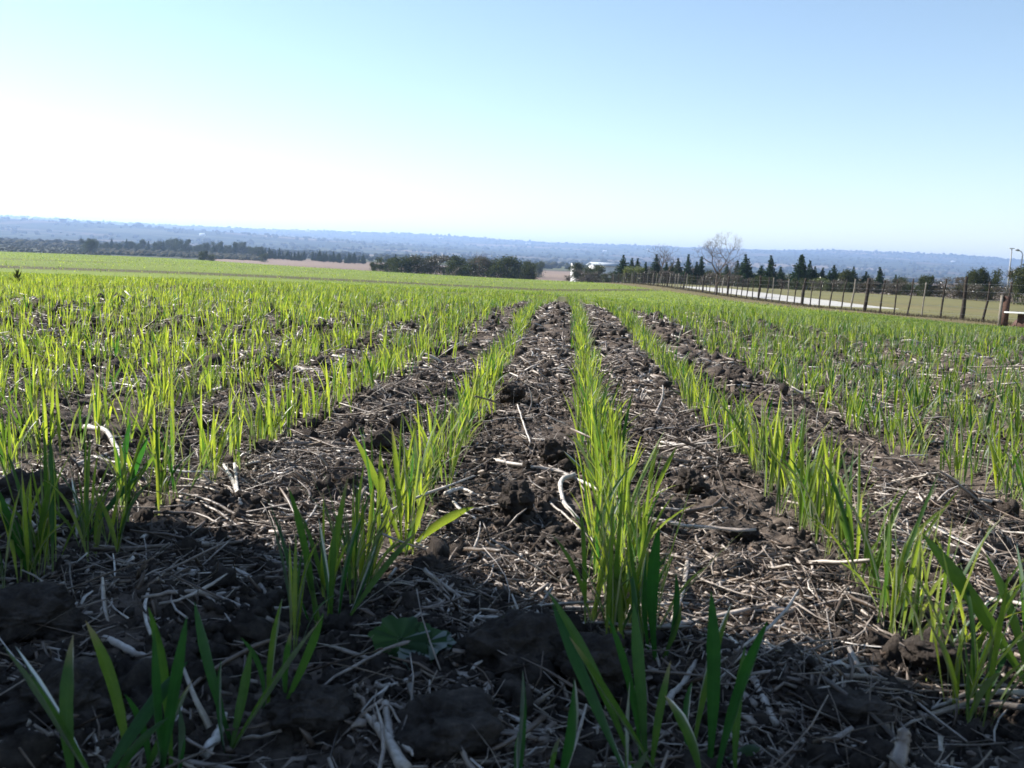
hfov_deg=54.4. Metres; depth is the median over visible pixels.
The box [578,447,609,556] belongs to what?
wheat seedling
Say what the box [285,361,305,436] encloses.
wheat seedling
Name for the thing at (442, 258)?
bushy tree
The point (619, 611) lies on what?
wheat seedling
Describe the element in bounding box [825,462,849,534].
wheat seedling
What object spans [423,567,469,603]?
dry stalk
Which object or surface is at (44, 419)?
wheat seedling
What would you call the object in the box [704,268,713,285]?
thin tree
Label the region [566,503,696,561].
wheat seedling
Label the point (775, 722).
dry stalk
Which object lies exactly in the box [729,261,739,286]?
conifer tree
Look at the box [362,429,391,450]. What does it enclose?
soil clod
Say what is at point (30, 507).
wheat seedling
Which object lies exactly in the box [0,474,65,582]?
wheat seedling
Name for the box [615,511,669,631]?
wheat seedling
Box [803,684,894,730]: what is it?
soil clod
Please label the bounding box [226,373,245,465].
wheat seedling
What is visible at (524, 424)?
dry stalk
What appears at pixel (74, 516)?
wheat seedling
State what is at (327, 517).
wheat seedling
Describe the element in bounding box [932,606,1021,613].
dry stalk
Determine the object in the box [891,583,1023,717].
wheat seedling
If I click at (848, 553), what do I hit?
wheat seedling
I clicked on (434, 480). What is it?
wheat seedling
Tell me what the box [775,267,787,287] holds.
conifer tree
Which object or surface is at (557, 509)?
dry stalk
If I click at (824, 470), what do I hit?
wheat seedling
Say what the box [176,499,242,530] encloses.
dry stalk
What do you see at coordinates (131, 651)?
dry stalk
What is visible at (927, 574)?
wheat seedling
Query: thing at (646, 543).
wheat seedling
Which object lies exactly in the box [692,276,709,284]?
dry bush
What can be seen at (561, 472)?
dry stalk
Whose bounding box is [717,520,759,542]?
soil clod
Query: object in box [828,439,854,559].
wheat seedling
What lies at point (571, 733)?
wheat plant
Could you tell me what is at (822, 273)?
conifer tree
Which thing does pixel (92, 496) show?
wheat seedling
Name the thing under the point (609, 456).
wheat seedling
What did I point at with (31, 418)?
wheat seedling
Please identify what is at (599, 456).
wheat seedling
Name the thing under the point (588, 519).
wheat seedling
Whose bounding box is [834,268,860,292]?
bush
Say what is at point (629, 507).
wheat seedling
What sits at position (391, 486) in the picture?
wheat seedling
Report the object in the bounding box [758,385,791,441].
wheat seedling
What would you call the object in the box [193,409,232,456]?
wheat seedling
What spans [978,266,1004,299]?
bush
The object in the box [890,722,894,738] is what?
dry stalk
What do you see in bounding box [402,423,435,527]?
wheat seedling
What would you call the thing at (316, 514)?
dry stalk
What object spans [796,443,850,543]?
wheat seedling
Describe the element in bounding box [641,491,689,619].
wheat seedling
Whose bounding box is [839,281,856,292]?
bush
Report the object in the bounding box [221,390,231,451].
wheat seedling
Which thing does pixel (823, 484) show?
wheat seedling
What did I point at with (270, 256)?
conifer tree
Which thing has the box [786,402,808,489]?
wheat seedling
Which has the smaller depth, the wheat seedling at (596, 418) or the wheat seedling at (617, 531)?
the wheat seedling at (617, 531)
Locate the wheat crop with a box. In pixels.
[0,251,1023,536]
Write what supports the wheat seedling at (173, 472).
on the ground at (286, 743)
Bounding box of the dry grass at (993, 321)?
[614,282,1022,327]
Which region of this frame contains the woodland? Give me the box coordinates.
[0,215,1023,280]
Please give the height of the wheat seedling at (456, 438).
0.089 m
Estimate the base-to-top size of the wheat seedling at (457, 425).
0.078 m
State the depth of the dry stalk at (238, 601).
0.68 m
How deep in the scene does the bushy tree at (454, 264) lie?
225.44 m
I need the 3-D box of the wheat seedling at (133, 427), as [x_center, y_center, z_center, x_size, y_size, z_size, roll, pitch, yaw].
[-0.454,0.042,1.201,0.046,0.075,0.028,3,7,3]
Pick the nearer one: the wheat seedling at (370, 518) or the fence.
the wheat seedling at (370, 518)
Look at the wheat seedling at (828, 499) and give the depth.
0.89 m
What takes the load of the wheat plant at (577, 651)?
on the ground at (286, 743)
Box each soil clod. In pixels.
[0,468,72,507]
[0,581,81,643]
[0,656,113,735]
[250,439,286,454]
[260,676,354,737]
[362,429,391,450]
[394,686,504,759]
[408,552,454,576]
[456,609,559,677]
[497,480,534,520]
[499,382,525,402]
[538,437,566,465]
[550,632,632,702]
[676,467,710,494]
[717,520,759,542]
[746,440,787,465]
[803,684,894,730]
[898,627,980,675]
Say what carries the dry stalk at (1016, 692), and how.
on the ground at (286, 743)
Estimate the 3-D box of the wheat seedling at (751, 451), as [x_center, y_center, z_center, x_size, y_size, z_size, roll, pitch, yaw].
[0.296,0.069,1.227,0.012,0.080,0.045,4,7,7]
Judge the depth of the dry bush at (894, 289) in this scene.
123.50 m
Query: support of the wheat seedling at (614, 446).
on the ground at (286, 743)
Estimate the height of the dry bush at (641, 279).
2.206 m
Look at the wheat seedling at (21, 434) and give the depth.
1.03 m
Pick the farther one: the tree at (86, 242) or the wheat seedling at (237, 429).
the tree at (86, 242)
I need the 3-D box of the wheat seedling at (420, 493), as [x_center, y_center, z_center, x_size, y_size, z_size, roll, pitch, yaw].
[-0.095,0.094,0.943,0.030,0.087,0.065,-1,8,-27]
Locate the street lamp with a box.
[1015,249,1022,302]
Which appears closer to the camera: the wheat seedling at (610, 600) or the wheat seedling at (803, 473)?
the wheat seedling at (610, 600)
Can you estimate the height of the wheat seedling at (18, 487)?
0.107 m
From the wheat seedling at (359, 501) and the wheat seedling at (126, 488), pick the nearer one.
the wheat seedling at (359, 501)
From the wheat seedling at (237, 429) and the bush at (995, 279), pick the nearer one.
the wheat seedling at (237, 429)
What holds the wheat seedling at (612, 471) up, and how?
on the ground at (286, 743)
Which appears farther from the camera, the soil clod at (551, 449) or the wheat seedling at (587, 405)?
the wheat seedling at (587, 405)
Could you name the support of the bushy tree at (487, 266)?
on the ground at (286, 743)
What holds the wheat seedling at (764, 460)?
on the ground at (286, 743)
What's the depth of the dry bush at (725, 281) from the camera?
127.04 m
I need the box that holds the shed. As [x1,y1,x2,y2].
[586,262,619,282]
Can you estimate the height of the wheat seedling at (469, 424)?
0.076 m
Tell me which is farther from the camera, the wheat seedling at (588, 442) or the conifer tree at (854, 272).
the conifer tree at (854, 272)
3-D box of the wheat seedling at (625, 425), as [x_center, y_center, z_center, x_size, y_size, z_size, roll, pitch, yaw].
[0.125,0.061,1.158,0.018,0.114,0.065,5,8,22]
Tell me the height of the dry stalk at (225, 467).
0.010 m
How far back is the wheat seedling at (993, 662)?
0.57 m
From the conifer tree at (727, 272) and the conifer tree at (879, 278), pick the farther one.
the conifer tree at (727, 272)
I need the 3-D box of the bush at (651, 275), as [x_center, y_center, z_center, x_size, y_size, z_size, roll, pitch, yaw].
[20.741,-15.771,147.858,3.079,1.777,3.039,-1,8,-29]
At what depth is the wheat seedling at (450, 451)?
1.08 m
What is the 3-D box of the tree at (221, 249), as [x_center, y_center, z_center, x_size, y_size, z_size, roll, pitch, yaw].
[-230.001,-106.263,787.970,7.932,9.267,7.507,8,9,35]
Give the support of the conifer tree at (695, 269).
on the ground at (286, 743)
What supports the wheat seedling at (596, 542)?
on the ground at (286, 743)
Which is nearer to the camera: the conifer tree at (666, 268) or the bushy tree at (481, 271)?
the conifer tree at (666, 268)
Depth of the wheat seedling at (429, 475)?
1.06 m
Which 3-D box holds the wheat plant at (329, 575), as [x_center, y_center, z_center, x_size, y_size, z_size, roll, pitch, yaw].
[-0.108,0.113,0.661,0.092,0.106,0.029,0,8,-19]
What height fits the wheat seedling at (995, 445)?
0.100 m
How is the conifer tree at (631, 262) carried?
on the ground at (286, 743)
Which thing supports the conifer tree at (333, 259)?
on the ground at (286, 743)
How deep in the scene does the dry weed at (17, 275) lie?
5.53 m
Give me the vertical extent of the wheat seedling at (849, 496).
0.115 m
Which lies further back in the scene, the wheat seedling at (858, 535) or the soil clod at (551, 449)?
the soil clod at (551, 449)
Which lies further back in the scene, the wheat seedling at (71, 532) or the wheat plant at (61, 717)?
the wheat seedling at (71, 532)
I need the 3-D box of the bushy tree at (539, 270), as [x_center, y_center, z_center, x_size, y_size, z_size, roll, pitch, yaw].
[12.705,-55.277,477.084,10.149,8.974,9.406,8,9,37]
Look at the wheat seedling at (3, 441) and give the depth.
1.02 m
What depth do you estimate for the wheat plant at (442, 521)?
0.86 m
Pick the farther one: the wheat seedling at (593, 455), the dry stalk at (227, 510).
the wheat seedling at (593, 455)
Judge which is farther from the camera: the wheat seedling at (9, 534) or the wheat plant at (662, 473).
the wheat plant at (662, 473)
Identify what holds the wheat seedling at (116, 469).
on the ground at (286, 743)
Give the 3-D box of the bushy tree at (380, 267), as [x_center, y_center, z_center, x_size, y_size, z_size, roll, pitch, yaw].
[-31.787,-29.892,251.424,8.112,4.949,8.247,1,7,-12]
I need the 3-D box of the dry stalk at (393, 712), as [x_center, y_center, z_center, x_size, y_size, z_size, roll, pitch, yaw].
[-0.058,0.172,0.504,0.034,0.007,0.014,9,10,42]
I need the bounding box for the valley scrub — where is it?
[0,237,1010,288]
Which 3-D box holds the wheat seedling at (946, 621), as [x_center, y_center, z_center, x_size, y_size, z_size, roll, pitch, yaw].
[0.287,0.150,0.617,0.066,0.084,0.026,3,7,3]
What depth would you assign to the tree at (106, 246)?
748.39 m
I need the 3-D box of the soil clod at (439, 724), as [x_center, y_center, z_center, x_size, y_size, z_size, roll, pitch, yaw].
[-0.032,0.174,0.503,0.058,0.029,0.063,3,7,3]
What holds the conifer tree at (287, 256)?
on the ground at (286, 743)
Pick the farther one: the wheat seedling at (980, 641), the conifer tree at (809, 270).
the conifer tree at (809, 270)
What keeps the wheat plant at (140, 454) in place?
on the ground at (286, 743)
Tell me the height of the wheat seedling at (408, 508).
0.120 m
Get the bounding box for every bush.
[621,264,644,282]
[635,270,655,282]
[645,272,657,282]
[657,270,680,283]
[666,271,683,283]
[685,275,698,284]
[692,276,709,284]
[704,272,718,285]
[719,274,746,286]
[719,275,732,285]
[737,278,751,286]
[746,275,766,287]
[762,278,777,288]
[776,279,788,288]
[786,278,801,289]
[799,277,812,290]
[807,276,831,290]
[808,279,825,290]
[828,279,845,291]
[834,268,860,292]
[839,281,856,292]
[852,283,864,292]
[857,280,890,293]
[877,282,895,293]
[884,282,907,295]
[895,281,916,295]
[911,273,933,296]
[917,274,937,296]
[922,276,956,297]
[935,282,967,298]
[945,285,976,299]
[953,276,969,293]
[957,284,991,300]
[963,267,989,299]
[973,285,1001,300]
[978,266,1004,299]
[990,286,1012,301]
[992,264,1023,303]
[1005,263,1023,304]
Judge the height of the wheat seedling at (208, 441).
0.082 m
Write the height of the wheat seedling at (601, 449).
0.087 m
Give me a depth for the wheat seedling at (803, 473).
0.96 m
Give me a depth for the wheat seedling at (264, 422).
1.31 m
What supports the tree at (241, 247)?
on the ground at (286, 743)
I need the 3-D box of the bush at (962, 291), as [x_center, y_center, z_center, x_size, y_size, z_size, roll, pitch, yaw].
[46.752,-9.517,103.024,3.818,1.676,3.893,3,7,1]
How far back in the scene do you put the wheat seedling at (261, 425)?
1.30 m
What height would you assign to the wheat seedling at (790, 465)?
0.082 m
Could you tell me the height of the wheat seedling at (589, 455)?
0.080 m
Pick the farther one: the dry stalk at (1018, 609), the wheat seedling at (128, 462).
the wheat seedling at (128, 462)
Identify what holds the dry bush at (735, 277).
on the ground at (286, 743)
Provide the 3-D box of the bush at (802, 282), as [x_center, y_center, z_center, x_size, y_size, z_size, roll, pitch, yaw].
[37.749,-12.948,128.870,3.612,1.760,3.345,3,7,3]
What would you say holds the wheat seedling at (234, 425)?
on the ground at (286, 743)
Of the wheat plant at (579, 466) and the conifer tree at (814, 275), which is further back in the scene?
the conifer tree at (814, 275)
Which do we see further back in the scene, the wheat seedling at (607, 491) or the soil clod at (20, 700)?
the wheat seedling at (607, 491)
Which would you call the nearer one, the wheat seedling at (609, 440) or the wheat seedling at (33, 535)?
the wheat seedling at (33, 535)
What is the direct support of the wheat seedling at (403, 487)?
on the ground at (286, 743)
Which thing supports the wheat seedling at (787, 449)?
on the ground at (286, 743)
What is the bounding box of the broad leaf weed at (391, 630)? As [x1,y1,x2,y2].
[367,615,456,671]
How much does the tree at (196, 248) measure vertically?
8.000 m
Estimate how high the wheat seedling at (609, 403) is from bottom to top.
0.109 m
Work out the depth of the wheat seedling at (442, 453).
1.14 m
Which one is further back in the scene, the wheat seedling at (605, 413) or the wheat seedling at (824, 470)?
the wheat seedling at (605, 413)
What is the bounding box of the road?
[681,286,896,308]
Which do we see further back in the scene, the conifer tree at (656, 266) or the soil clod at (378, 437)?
the conifer tree at (656, 266)
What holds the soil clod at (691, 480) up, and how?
on the ground at (286, 743)
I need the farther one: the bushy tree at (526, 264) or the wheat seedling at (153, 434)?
the bushy tree at (526, 264)
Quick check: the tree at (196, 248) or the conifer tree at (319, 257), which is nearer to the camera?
the conifer tree at (319, 257)
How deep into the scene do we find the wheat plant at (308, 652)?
0.52 m
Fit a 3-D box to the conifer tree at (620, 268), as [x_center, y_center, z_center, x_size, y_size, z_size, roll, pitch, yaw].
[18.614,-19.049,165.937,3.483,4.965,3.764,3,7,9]
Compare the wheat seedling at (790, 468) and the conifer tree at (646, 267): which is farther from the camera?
the conifer tree at (646, 267)
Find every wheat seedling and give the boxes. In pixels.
[0,390,28,457]
[0,399,43,468]
[0,407,23,472]
[0,407,24,474]
[0,409,34,474]
[0,412,45,465]
[0,457,56,526]
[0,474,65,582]
[0,487,20,587]
[1,432,70,576]
[3,376,37,459]
[6,448,50,581]
[7,371,55,455]
[7,431,49,565]
[8,395,59,518]
[17,363,61,462]
[22,361,51,444]
[26,425,84,561]
[35,446,153,556]
[41,463,119,561]
[43,384,85,458]
[46,374,94,449]
[56,429,113,546]
[67,462,132,544]
[78,432,117,543]
[84,432,129,533]
[92,364,100,444]
[93,397,156,509]
[94,476,155,553]
[99,403,177,496]
[104,406,166,495]
[105,443,146,521]
[114,392,145,441]
[118,466,146,533]
[120,407,188,504]
[127,394,169,475]
[141,408,168,503]
[142,415,169,503]
[147,430,196,505]
[149,415,227,500]
[154,411,171,516]
[160,371,198,468]
[161,393,190,484]
[190,400,245,470]
[192,401,219,479]
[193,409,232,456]
[198,381,219,478]
[200,387,240,480]
[202,411,238,476]
[213,404,236,482]
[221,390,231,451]
[226,368,252,453]
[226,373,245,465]
[229,390,240,454]
[235,396,254,472]
[236,377,270,440]
[238,369,275,439]
[238,397,260,449]
[241,361,274,434]
[253,384,269,438]
[259,388,288,440]
[260,386,285,440]
[264,368,295,440]
[267,490,331,596]
[268,500,320,624]
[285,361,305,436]
[289,533,335,649]
[290,480,353,575]
[299,512,347,606]
[302,461,363,576]
[318,475,380,589]
[321,455,393,574]
[325,481,379,579]
[336,466,375,579]
[343,457,392,603]
[354,428,380,528]
[359,428,404,532]
[359,470,393,580]
[360,502,406,586]
[365,475,415,548]
[366,523,401,591]
[383,420,454,492]
[384,414,414,528]
[388,410,439,506]
[393,421,418,528]
[398,426,425,520]
[399,436,434,527]
[400,410,458,492]
[401,425,435,537]
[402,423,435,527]
[405,440,435,555]
[408,403,445,478]
[409,413,442,479]
[409,437,422,492]
[409,456,435,499]
[411,383,447,443]
[412,394,420,500]
[412,406,430,460]
[413,410,442,482]
[417,423,430,495]
[418,413,441,515]
[422,393,464,489]
[426,402,467,466]
[427,417,486,489]
[430,399,454,467]
[432,401,456,476]
[438,382,469,459]
[441,439,466,484]
[444,395,483,443]
[445,421,452,456]
[449,395,483,487]
[451,364,480,445]
[454,391,489,448]
[462,401,475,444]
[554,506,609,622]
[563,394,608,465]
[563,404,635,460]
[565,408,628,479]
[565,474,655,591]
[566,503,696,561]
[569,419,598,493]
[569,426,617,486]
[570,492,612,557]
[571,368,612,450]
[572,498,614,634]
[573,427,629,536]
[573,489,673,627]
[574,452,611,560]
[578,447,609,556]
[579,398,617,452]
[579,440,603,494]
[579,533,674,633]
[580,385,606,441]
[581,478,639,626]
[582,458,603,525]
[583,434,631,525]
[586,395,632,452]
[587,445,646,535]
[587,457,626,564]
[587,483,638,622]
[588,459,637,581]
[588,477,626,550]
[589,399,634,494]
[589,487,637,629]
[590,379,621,422]
[591,388,612,447]
[591,513,634,630]
[592,418,601,471]
[593,404,615,433]
[594,453,646,591]
[594,488,609,574]
[595,407,629,475]
[597,397,611,443]
[598,397,622,451]
[598,452,613,507]
[602,418,606,448]
[602,485,663,619]
[607,400,627,453]
[607,455,646,590]
[608,384,640,468]
[608,389,633,474]
[609,407,617,494]
[612,407,623,483]
[612,444,674,534]
[613,490,641,566]
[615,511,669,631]
[616,432,663,499]
[616,450,660,547]
[618,435,664,515]
[623,449,658,551]
[623,526,748,647]
[628,481,670,617]
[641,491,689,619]
[657,490,704,629]
[714,382,751,454]
[716,402,758,471]
[728,399,781,472]
[733,400,773,475]
[735,411,771,466]
[739,392,784,471]
[742,393,773,442]
[748,408,784,497]
[748,410,755,467]
[750,409,803,483]
[753,438,805,485]
[755,413,773,496]
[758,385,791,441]
[764,394,788,483]
[764,438,799,518]
[768,415,798,489]
[771,433,818,522]
[773,398,805,466]
[776,436,824,524]
[776,442,806,517]
[777,415,783,494]
[778,431,838,530]
[778,435,826,527]
[781,447,849,511]
[782,433,839,493]
[782,444,869,558]
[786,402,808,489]
[789,397,832,477]
[792,442,843,508]
[794,431,824,502]
[794,448,798,506]
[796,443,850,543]
[799,435,815,530]
[803,457,832,529]
[804,438,863,524]
[804,490,898,595]
[808,494,885,579]
[818,465,899,552]
[820,430,875,534]
[820,455,886,588]
[825,433,841,546]
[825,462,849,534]
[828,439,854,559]
[834,484,951,602]
[839,441,860,550]
[839,515,889,624]
[840,448,876,554]
[864,488,930,632]
[872,486,958,596]
[881,503,917,633]
[884,475,937,607]
[885,525,934,604]
[887,501,942,634]
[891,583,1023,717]
[897,521,935,635]
[900,523,1023,711]
[901,528,926,605]
[902,513,1011,683]
[905,531,965,638]
[908,580,1023,716]
[929,526,1023,670]
[932,584,1023,646]
[938,512,1006,638]
[938,535,1003,722]
[949,395,972,488]
[952,394,982,484]
[960,563,1023,726]
[969,591,1023,697]
[978,431,1023,496]
[982,408,1012,479]
[984,423,1021,492]
[986,449,1021,501]
[989,434,1023,497]
[990,435,1023,507]
[992,435,1014,486]
[998,440,1023,512]
[1001,438,1023,493]
[1002,420,1023,489]
[1004,410,1023,500]
[1006,441,1023,491]
[1010,430,1023,499]
[1013,444,1023,504]
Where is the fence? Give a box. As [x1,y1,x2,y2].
[611,271,1023,321]
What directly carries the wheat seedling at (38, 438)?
on the ground at (286, 743)
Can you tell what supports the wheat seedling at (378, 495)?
on the ground at (286, 743)
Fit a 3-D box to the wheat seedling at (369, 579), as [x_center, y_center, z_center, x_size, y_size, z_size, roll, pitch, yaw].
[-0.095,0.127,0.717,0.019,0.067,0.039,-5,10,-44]
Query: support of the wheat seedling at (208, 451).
on the ground at (286, 743)
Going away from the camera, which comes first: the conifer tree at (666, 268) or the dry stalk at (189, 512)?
the dry stalk at (189, 512)
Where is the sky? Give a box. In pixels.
[0,0,1023,259]
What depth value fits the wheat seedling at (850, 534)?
0.79 m
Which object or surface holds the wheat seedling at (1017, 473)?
on the ground at (286, 743)
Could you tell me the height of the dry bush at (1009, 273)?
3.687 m
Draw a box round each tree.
[79,238,98,250]
[79,239,102,252]
[101,241,111,248]
[124,239,129,248]
[128,240,135,248]
[137,239,145,249]
[145,241,150,250]
[151,240,163,250]
[164,238,179,250]
[169,243,179,250]
[175,239,190,252]
[192,245,199,251]
[197,250,214,260]
[201,242,210,251]
[204,241,223,251]
[217,244,223,253]
[223,245,234,253]
[231,241,245,253]
[233,242,238,253]
[241,246,252,253]
[248,245,264,255]
[256,252,271,261]
[267,247,272,258]
[277,248,281,258]
[285,250,290,259]
[316,251,321,261]
[320,252,326,261]
[330,251,336,262]
[336,253,343,262]
[344,252,350,263]
[351,252,357,263]
[360,255,366,263]
[369,262,378,271]
[375,257,394,271]
[384,256,424,273]
[399,254,439,273]
[409,254,445,274]
[409,254,453,274]
[442,258,471,276]
[449,254,482,276]
[463,252,496,276]
[468,257,493,276]
[476,256,511,278]
[478,254,535,278]
[505,260,538,279]
[517,264,538,279]
[534,261,545,277]
[563,275,572,280]
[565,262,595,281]
[575,263,606,282]
[577,270,598,282]
[591,271,608,282]
[596,270,617,282]
[615,255,631,282]
[627,258,633,268]
[634,258,641,280]
[638,262,649,282]
[648,244,681,283]
[649,254,661,282]
[659,262,671,283]
[670,258,682,283]
[679,255,693,283]
[692,230,745,294]
[692,261,699,284]
[695,256,708,284]
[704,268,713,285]
[711,272,722,285]
[718,264,730,285]
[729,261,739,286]
[734,254,756,286]
[734,262,742,285]
[755,265,764,285]
[758,255,781,287]
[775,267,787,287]
[786,254,811,288]
[806,260,813,288]
[809,266,818,289]
[816,268,825,289]
[825,270,831,290]
[828,264,838,291]
[851,266,858,291]
[858,271,872,292]
[873,267,889,293]
[888,275,909,294]
[892,275,900,293]
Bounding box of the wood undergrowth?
[0,238,266,260]
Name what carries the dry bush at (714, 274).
on the ground at (286, 743)
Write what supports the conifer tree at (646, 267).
on the ground at (286, 743)
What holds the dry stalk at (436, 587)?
on the ground at (286, 743)
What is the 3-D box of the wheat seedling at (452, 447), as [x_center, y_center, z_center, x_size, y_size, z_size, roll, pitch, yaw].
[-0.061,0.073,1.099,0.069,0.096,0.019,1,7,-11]
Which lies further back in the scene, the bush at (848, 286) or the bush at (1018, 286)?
the bush at (848, 286)
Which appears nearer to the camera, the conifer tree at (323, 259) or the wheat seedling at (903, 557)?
the wheat seedling at (903, 557)
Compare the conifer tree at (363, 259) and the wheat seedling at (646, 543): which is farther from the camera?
the conifer tree at (363, 259)
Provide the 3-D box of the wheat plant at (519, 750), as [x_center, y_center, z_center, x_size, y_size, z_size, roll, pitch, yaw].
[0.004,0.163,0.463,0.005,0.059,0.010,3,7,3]
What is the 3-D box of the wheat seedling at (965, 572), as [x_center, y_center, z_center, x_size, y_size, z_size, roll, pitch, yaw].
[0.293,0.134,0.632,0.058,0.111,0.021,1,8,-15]
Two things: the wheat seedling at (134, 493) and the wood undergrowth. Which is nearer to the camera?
the wheat seedling at (134, 493)
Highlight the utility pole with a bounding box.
[1006,248,1014,295]
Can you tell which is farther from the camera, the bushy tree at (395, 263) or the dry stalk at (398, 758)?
the bushy tree at (395, 263)
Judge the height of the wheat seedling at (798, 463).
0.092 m
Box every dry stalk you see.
[34,528,67,533]
[74,445,122,466]
[74,498,78,538]
[82,424,119,457]
[89,544,146,552]
[100,635,150,658]
[142,589,274,622]
[153,511,231,528]
[169,491,249,523]
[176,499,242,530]
[199,712,227,759]
[210,591,288,609]
[222,464,242,504]
[233,462,240,500]
[277,513,349,516]
[325,640,410,683]
[360,711,411,767]
[374,704,400,722]
[382,700,394,735]
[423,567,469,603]
[427,578,467,613]
[444,487,474,495]
[493,458,597,491]
[517,404,530,443]
[549,501,592,540]
[558,472,579,520]
[660,441,712,452]
[661,507,727,511]
[665,658,697,703]
[749,675,779,726]
[750,650,865,675]
[767,602,804,614]
[809,502,875,576]
[843,673,949,694]
[889,727,911,767]
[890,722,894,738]
[923,698,1023,717]
[931,688,1023,709]
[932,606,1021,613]
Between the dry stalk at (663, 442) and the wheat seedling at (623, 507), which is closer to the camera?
the wheat seedling at (623, 507)
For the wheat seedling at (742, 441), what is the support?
on the ground at (286, 743)
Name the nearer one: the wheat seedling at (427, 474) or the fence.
the wheat seedling at (427, 474)
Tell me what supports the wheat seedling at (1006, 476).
on the ground at (286, 743)
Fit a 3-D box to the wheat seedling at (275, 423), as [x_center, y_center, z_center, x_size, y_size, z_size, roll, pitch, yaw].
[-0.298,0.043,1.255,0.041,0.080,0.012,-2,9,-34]
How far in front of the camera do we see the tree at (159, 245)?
759.63 m
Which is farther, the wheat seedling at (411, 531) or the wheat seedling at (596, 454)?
the wheat seedling at (596, 454)
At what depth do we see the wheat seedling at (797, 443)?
1.14 m
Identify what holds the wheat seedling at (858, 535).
on the ground at (286, 743)
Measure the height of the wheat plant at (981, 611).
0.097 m
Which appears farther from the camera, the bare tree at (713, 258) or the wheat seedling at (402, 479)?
the bare tree at (713, 258)
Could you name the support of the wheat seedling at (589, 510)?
on the ground at (286, 743)
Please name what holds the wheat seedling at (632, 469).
on the ground at (286, 743)
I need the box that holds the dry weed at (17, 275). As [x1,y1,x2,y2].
[9,268,24,284]
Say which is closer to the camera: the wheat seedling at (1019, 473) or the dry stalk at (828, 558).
the dry stalk at (828, 558)
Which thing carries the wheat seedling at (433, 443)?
on the ground at (286, 743)
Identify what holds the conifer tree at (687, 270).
on the ground at (286, 743)
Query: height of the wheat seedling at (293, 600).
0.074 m
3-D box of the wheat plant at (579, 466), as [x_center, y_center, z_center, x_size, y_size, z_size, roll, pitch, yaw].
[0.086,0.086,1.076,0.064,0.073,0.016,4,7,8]
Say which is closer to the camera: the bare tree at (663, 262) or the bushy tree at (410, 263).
the bare tree at (663, 262)
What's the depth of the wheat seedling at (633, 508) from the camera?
0.87 m
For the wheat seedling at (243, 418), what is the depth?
1.15 m
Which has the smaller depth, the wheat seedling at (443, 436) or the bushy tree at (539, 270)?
the wheat seedling at (443, 436)
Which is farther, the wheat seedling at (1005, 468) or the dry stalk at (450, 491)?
the wheat seedling at (1005, 468)
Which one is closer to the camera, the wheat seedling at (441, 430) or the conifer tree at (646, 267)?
the wheat seedling at (441, 430)
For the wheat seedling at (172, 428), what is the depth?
1.11 m
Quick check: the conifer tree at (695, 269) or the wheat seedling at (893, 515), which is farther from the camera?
the conifer tree at (695, 269)
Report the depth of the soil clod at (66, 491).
0.90 m
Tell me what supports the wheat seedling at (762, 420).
on the ground at (286, 743)
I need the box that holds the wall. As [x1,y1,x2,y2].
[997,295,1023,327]
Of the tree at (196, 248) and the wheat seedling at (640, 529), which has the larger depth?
the tree at (196, 248)
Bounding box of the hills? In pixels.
[0,216,1023,281]
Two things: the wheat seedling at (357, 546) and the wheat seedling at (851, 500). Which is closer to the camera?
the wheat seedling at (357, 546)
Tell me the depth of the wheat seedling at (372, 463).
0.91 m
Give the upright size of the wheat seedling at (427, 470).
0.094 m
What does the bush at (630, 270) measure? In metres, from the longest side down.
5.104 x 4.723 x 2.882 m
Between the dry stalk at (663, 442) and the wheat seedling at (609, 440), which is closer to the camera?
the wheat seedling at (609, 440)
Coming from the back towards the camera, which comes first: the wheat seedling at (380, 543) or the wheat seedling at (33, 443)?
the wheat seedling at (33, 443)
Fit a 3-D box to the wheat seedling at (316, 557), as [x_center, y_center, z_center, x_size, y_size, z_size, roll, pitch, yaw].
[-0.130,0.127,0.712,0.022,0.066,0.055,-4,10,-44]
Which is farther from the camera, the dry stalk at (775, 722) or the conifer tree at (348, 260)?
the conifer tree at (348, 260)
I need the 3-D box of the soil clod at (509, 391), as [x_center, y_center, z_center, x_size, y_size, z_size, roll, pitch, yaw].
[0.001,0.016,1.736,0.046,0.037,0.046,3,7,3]
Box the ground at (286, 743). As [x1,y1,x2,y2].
[0,243,1023,767]
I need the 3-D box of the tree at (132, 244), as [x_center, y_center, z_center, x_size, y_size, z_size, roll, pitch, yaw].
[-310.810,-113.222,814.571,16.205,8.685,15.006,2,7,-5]
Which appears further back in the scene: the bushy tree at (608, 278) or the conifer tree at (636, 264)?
the bushy tree at (608, 278)
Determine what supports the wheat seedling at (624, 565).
on the ground at (286, 743)
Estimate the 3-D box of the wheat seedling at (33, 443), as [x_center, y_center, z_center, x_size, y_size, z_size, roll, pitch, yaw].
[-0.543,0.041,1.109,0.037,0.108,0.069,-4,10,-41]
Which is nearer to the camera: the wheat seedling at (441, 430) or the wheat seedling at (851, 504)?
the wheat seedling at (851, 504)
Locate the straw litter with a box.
[0,283,1023,767]
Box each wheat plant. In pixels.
[0,478,50,571]
[4,621,186,767]
[72,476,137,534]
[116,420,155,500]
[125,607,191,767]
[194,602,322,757]
[241,598,323,707]
[278,478,414,624]
[353,428,472,555]
[514,672,526,767]
[548,592,670,767]
[549,679,578,767]
[564,431,621,492]
[614,526,681,660]
[645,441,676,511]
[665,592,767,767]
[922,533,1023,683]
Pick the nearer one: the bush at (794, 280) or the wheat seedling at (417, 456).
the wheat seedling at (417, 456)
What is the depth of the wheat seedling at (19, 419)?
1.13 m
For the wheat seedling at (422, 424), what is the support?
on the ground at (286, 743)
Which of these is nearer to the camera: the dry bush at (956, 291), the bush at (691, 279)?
the dry bush at (956, 291)

